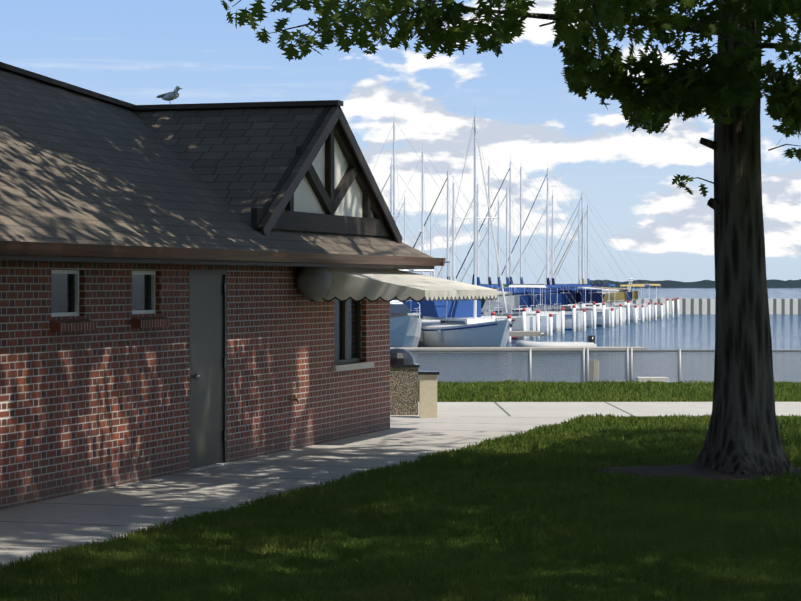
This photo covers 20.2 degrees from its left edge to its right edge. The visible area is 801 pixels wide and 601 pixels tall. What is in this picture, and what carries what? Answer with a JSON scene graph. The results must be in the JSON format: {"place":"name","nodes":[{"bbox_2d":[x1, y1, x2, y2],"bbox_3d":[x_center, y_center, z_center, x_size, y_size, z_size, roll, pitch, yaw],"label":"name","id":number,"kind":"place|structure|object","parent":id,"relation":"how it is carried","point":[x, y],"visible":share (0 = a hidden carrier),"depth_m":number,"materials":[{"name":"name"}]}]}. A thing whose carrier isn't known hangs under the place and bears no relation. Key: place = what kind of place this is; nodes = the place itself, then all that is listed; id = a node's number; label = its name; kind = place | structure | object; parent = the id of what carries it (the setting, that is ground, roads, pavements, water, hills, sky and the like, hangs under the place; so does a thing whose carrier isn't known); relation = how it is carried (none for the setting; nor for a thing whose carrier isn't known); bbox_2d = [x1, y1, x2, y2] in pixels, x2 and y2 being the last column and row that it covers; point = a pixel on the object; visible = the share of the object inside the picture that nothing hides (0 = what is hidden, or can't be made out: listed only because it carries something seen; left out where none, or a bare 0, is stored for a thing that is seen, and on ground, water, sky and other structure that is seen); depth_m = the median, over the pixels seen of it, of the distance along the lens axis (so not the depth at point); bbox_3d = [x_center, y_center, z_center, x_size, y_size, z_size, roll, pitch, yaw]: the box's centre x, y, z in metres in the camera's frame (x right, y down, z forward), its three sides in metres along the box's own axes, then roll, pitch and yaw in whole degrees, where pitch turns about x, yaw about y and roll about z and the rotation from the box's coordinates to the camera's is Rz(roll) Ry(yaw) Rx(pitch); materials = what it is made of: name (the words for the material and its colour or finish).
{"place":"outdoors","nodes":[
{"label":"outdoors","id":0,"kind":"place"},
{"bbox_2d":[0,0,800,283],"label":"sky","id":1,"kind":"structure","parent":0,"point":[136,52],"materials":[{"name":"blue"}]},
{"bbox_2d":[220,0,800,474],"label":"tree","id":2,"kind":"object","parent":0,"point":[658,103],"depth_m":21.29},
{"bbox_2d":[390,402,800,416],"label":"sidewalk","id":3,"kind":"structure","parent":0,"point":[459,409],"depth_m":34.77,"materials":[{"name":"concrete"}]},
{"bbox_2d":[390,348,419,414],"bbox_3d":[-0.054,1.188,33.316,0.660,0.980,0.660,0,0,-1],"label":"trash can","id":4,"kind":"object","parent":3,"relation":"on","point":[404,366],"visible":0.77,"depth_m":33.01,"materials":[{"name":"brown stone"}]},
{"bbox_2d":[411,288,800,382],"bbox_3d":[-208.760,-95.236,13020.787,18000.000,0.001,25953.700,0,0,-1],"label":"lake water","id":5,"kind":"structure","parent":0,"point":[689,331],"depth_m":125.03,"materials":[{"name":"blue liquid"}]},
{"bbox_2d":[390,300,421,346],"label":"motor yacht","id":6,"kind":"object","parent":5,"relation":"on","point":[405,329],"visible":0.25,"depth_m":104.43,"materials":[{"name":"blue plastic"}]},
{"bbox_2d":[373,176,441,322],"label":"sailboat","id":7,"kind":"object","parent":5,"relation":"on","point":[412,305],"visible":0.02,"depth_m":119.29,"materials":[{"name":"white fabric"}]},
{"bbox_2d":[395,197,456,275],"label":"sailboat","id":8,"kind":"object","parent":5,"relation":"on","point":[404,223],"visible":0.02,"depth_m":211.34,"materials":[{"name":"white fabric"}]},
{"bbox_2d":[403,261,468,319],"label":"motor yacht","id":9,"kind":"object","parent":5,"relation":"on","point":[432,318],"visible":0.06,"depth_m":128.30,"materials":[{"name":"white fabric"}]},
{"bbox_2d":[381,157,505,320],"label":"sailboat","id":10,"kind":"object","parent":5,"relation":"on","point":[391,196],"visible":0.1,"depth_m":126.08,"materials":[{"name":"white fabric"}]},
{"bbox_2d":[418,214,471,281],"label":"sailboat","id":11,"kind":"object","parent":5,"relation":"on","point":[431,242],"visible":0.04,"depth_m":215.82,"materials":[{"name":"metal"}]},
{"bbox_2d":[374,121,529,338],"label":"sailboat","id":12,"kind":"object","parent":5,"relation":"on","point":[516,323],"visible":0.17,"depth_m":130.63,"materials":[{"name":"white fabric"}]},
{"bbox_2d":[411,116,511,346],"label":"sailboat","id":13,"kind":"object","parent":5,"relation":"on","point":[474,331],"visible":0.65,"depth_m":106.67,"materials":[{"name":"white plastic"}]},
{"bbox_2d":[397,151,536,336],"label":"sailboat","id":14,"kind":"object","parent":5,"relation":"on","point":[532,323],"visible":0.12,"depth_m":135.77,"materials":[{"name":"white fabric"}]},
{"bbox_2d":[402,171,547,315],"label":"sailboat","id":15,"kind":"object","parent":5,"relation":"on","point":[447,258],"visible":0.17,"depth_m":145.53,"materials":[{"name":"white fabric"}]},
{"bbox_2d":[432,176,548,334],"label":"sailboat","id":16,"kind":"object","parent":5,"relation":"on","point":[544,324],"visible":0.23,"depth_m":138.95,"materials":[{"name":"white plastic"}]},
{"bbox_2d":[437,177,560,331],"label":"sailboat","id":17,"kind":"object","parent":5,"relation":"on","point":[527,299],"visible":0.25,"depth_m":149.47,"materials":[{"name":"blue fabric"}]},
{"bbox_2d":[442,166,582,328],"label":"sailboat","id":18,"kind":"object","parent":5,"relation":"on","point":[488,265],"visible":0.17,"depth_m":159.74,"materials":[{"name":"white fabric"}]},
{"bbox_2d":[390,331,646,352],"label":"dock piers","id":19,"kind":"structure","parent":5,"relation":"on","point":[524,333],"depth_m":98.42,"materials":[{"name":"grey wood"}]},
{"bbox_2d":[459,194,580,329],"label":"sailboat","id":20,"kind":"object","parent":5,"relation":"on","point":[568,321],"visible":0.17,"depth_m":154.18,"materials":[{"name":"white fabric"}]},
{"bbox_2d":[461,188,596,326],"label":"sailboat","id":21,"kind":"object","parent":5,"relation":"on","point":[559,299],"visible":0.29,"depth_m":163.43,"materials":[{"name":"blue fabric"}]},
{"bbox_2d":[456,156,614,325],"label":"sailboat","id":22,"kind":"object","parent":5,"relation":"on","point":[575,298],"visible":0.21,"depth_m":169.19,"materials":[{"name":"blue fabric"}]},
{"bbox_2d":[469,167,618,324],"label":"sailboat","id":23,"kind":"object","parent":5,"relation":"on","point":[616,320],"visible":0.27,"depth_m":174.19,"materials":[{"name":"blue fabric"}]},
{"bbox_2d":[515,336,596,346],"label":"inflatable dinghy","id":24,"kind":"object","parent":5,"relation":"on","point":[590,342],"visible":0.46,"depth_m":103.08,"materials":[{"name":"grey rubber"}]},
{"bbox_2d":[505,201,624,323],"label":"sailboat","id":25,"kind":"object","parent":5,"relation":"on","point":[547,282],"visible":0.19,"depth_m":178.69,"materials":[{"name":"white fabric"}]},
{"bbox_2d":[501,168,638,321],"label":"sailboat","id":26,"kind":"object","parent":5,"relation":"on","point":[631,312],"visible":0.23,"depth_m":187.99,"materials":[{"name":"white fabric"}]},
{"bbox_2d":[514,189,625,321],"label":"sailboat","id":27,"kind":"object","parent":5,"relation":"on","point":[595,296],"visible":0.21,"depth_m":183.42,"materials":[{"name":"blue fabric"}]},
{"bbox_2d":[491,297,678,341],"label":"dock pilings","id":28,"kind":"object","parent":5,"relation":"on","point":[584,317],"visible":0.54,"depth_m":155.72,"materials":[{"name":"white"}]},
{"bbox_2d":[589,360,598,380],"bbox_3d":[3.933,2.517,46.042,0.240,2.600,0.240,0,0,22],"label":"timber post","id":29,"kind":"object","parent":5,"relation":"in","point":[593,370],"depth_m":45.93,"materials":[{"name":"brown wood"}]},
{"bbox_2d":[544,205,644,320],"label":"sailboat","id":30,"kind":"object","parent":5,"relation":"on","point":[591,304],"visible":0.29,"depth_m":192.85,"materials":[{"name":"white fabric"}]},
{"bbox_2d":[530,192,664,316],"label":"sailboat","id":31,"kind":"object","parent":5,"relation":"on","point":[634,293],"visible":0.21,"depth_m":212.20,"materials":[{"name":"beige fabric"}]},
{"bbox_2d":[550,213,647,319],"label":"sailboat","id":32,"kind":"object","parent":5,"relation":"on","point":[620,295],"visible":0.15,"depth_m":197.50,"materials":[{"name":"beige fabric"}]},
{"bbox_2d":[554,206,653,318],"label":"sailboat","id":33,"kind":"object","parent":5,"relation":"on","point":[629,296],"visible":0.23,"depth_m":202.57,"materials":[{"name":"white fabric"}]},
{"bbox_2d":[597,278,645,305],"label":"motor cruiser","id":34,"kind":"object","parent":5,"relation":"on","point":[618,303],"visible":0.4,"depth_m":206.13,"materials":[{"name":"white fabric"}]},
{"bbox_2d":[481,279,800,287],"bbox_3d":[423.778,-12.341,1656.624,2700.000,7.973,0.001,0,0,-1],"label":"shore treeline","id":35,"kind":"object","parent":5,"relation":"on","point":[773,283],"visible":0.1,"depth_m":1653.10,"materials":[{"name":"green plant"}]},
{"bbox_2d":[630,299,800,313],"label":"breakwater","id":36,"kind":"object","parent":5,"relation":"on","point":[707,306],"depth_m":231.19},
{"bbox_2d":[636,377,667,382],"bbox_3d":[5.003,1.876,44.804,0.600,0.700,0.400,0,0,-1],"label":"bench","id":37,"kind":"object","parent":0,"point":[654,379],"depth_m":44.60,"materials":[{"name":"stone"}]},
{"bbox_3d":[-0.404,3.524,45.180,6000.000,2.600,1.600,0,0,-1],"label":"quay ledge","id":38,"kind":"object","parent":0,"visible":0},
{"bbox_2d":[406,348,800,382],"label":"fence","id":39,"kind":"object","parent":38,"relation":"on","point":[577,361],"depth_m":45.13,"materials":[{"name":"grey metal"}]},
{"label":"lawn","id":40,"kind":"structure","parent":0,"visible":0},
{"bbox_2d":[0,260,389,509],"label":"front wall","id":41,"kind":"structure","parent":40,"relation":"on","point":[105,404],"depth_m":22.27,"materials":[{"name":"brick"}]},
{"bbox_2d":[50,319,95,331],"bbox_3d":[-3.013,0.210,20.482,0.190,0.130,0.750,0,0,17],"label":"window sill","id":42,"kind":"structure","parent":41,"relation":"attached to","point":[71,325],"depth_m":20.36,"materials":[{"name":"brick"}]},
{"bbox_2d":[51,270,154,316],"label":"windows","id":43,"kind":"structure","parent":41,"relation":"attached to","point":[64,292],"depth_m":20.81,"materials":[{"name":"white glass"}]},
{"bbox_2d":[131,316,170,327],"bbox_3d":[-2.494,0.197,22.174,0.190,0.130,0.750,0,0,17],"label":"window sill","id":44,"kind":"structure","parent":41,"relation":"attached to","point":[149,321],"depth_m":22.04,"materials":[{"name":"brick"}]},
{"bbox_2d":[189,269,226,469],"bbox_3d":[-2.025,0.716,23.729,0.135,2.080,1.050,0,0,17],"label":"door","id":45,"kind":"structure","parent":41,"relation":"attached to","point":[207,367],"depth_m":23.76,"materials":[{"name":"grey metal"}]},
{"bbox_2d":[189,462,232,470],"bbox_3d":[-2.027,1.763,23.738,0.130,0.045,1.090,0,0,17],"label":"door threshold","id":46,"kind":"object","parent":41,"relation":"attached to","point":[208,466],"depth_m":23.67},
{"bbox_2d":[0,69,432,257],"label":"roof","id":47,"kind":"structure","parent":41,"relation":"on","point":[76,168],"depth_m":24.78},
{"bbox_2d":[0,62,342,109],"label":"ridge cap","id":48,"kind":"object","parent":47,"relation":"on","point":[61,84],"visible":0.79,"depth_m":27.43,"materials":[{"name":"brown"}]},
{"bbox_2d":[156,86,181,103],"bbox_3d":[-2.871,-2.534,27.971,0.338,0.253,0.097,0,0,-1],"label":"seagull","id":49,"kind":"object","parent":48,"relation":"on","point":[173,95],"visible":0.94,"depth_m":27.94,"materials":[{"name":"white"}]},
{"bbox_2d":[0,254,433,268],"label":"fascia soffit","id":50,"kind":"structure","parent":47,"relation":"attached to","point":[108,259],"depth_m":22.01,"materials":[{"name":"brown wood"}]},
{"bbox_2d":[0,241,445,265],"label":"gutter","id":51,"kind":"object","parent":50,"relation":"on","point":[46,249],"visible":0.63,"depth_m":21.84,"materials":[{"name":"brown metal"}]},
{"bbox_2d":[251,105,395,239],"bbox_3d":[-0.850,-1.519,27.399,0.075,1.721,5.287,0,0,17],"label":"gable timber frame","id":52,"kind":"object","parent":47,"relation":"attached to","point":[333,193],"visible":0.65,"depth_m":27.32,"materials":[{"name":"brown wood"}]},
{"bbox_2d":[258,106,401,243],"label":"gable trim","id":53,"kind":"structure","parent":47,"relation":"attached to","point":[338,114],"depth_m":27.22,"materials":[{"name":"brown wood"}]},
{"bbox_2d":[289,394,299,403],"bbox_3d":[-1.226,1.145,26.117,0.122,0.115,0.060,0,0,17],"label":"hose bib","id":54,"kind":"object","parent":41,"relation":"attached to","point":[294,398],"visible":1,"depth_m":26.10,"materials":[{"name":"gold metal"}]},
{"bbox_2d":[296,266,332,301],"bbox_3d":[-0.996,-0.229,26.361,0.411,0.486,0.586,0,0,17],"label":"awning end","id":55,"kind":"object","parent":41,"relation":"attached to","point":[314,284],"visible":0.79,"depth_m":26.15,"materials":[{"name":"beige fabric"}]},
{"bbox_2d":[334,298,360,364],"bbox_3d":[-0.704,0.211,28.288,0.041,1.160,1.270,0,0,17],"label":"service window","id":56,"kind":"structure","parent":41,"relation":"attached to","point":[347,331],"depth_m":28.47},
{"bbox_2d":[331,362,373,370],"bbox_3d":[-0.642,0.826,28.274,0.170,0.070,1.510,0,0,17],"label":"window sill","id":57,"kind":"structure","parent":41,"relation":"attached to","point":[346,366],"depth_m":28.12,"materials":[{"name":"grey concrete"}]},
{"bbox_2d":[308,267,497,301],"bbox_3d":[0.076,-0.205,28.046,1.472,0.424,3.335,0,0,17],"label":"awning canopy","id":58,"kind":"object","parent":41,"relation":"attached to","point":[372,284],"visible":0.94,"depth_m":26.67,"materials":[{"name":"fabric"}]},
{"bbox_2d":[0,429,523,567],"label":"sidewalk","id":59,"kind":"structure","parent":40,"relation":"on","point":[101,515],"depth_m":21.10,"materials":[{"name":"concrete"}]},
{"bbox_2d":[0,378,800,600],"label":"lawn grass blades","id":60,"kind":"object","parent":40,"relation":"on","point":[515,513],"depth_m":17.26,"materials":[{"name":"green plant"}]},
{"bbox_2d":[390,416,576,431],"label":"pavement","id":61,"kind":"structure","parent":40,"relation":"on","point":[497,423],"depth_m":31.27,"materials":[{"name":"concrete"}]},
{"bbox_2d":[417,371,438,417],"bbox_3d":[0.401,1.352,32.424,0.310,0.665,0.310,0,0,-1],"label":"beige ash urn","id":62,"kind":"object","parent":61,"relation":"on","point":[427,394],"visible":1,"depth_m":32.30,"materials":[{"name":"concrete"}]},
{"bbox_2d":[582,464,800,481],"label":"mulch patch","id":63,"kind":"object","parent":40,"relation":"on","point":[689,470],"depth_m":22.70,"materials":[{"name":"brown soil"}]}
]}

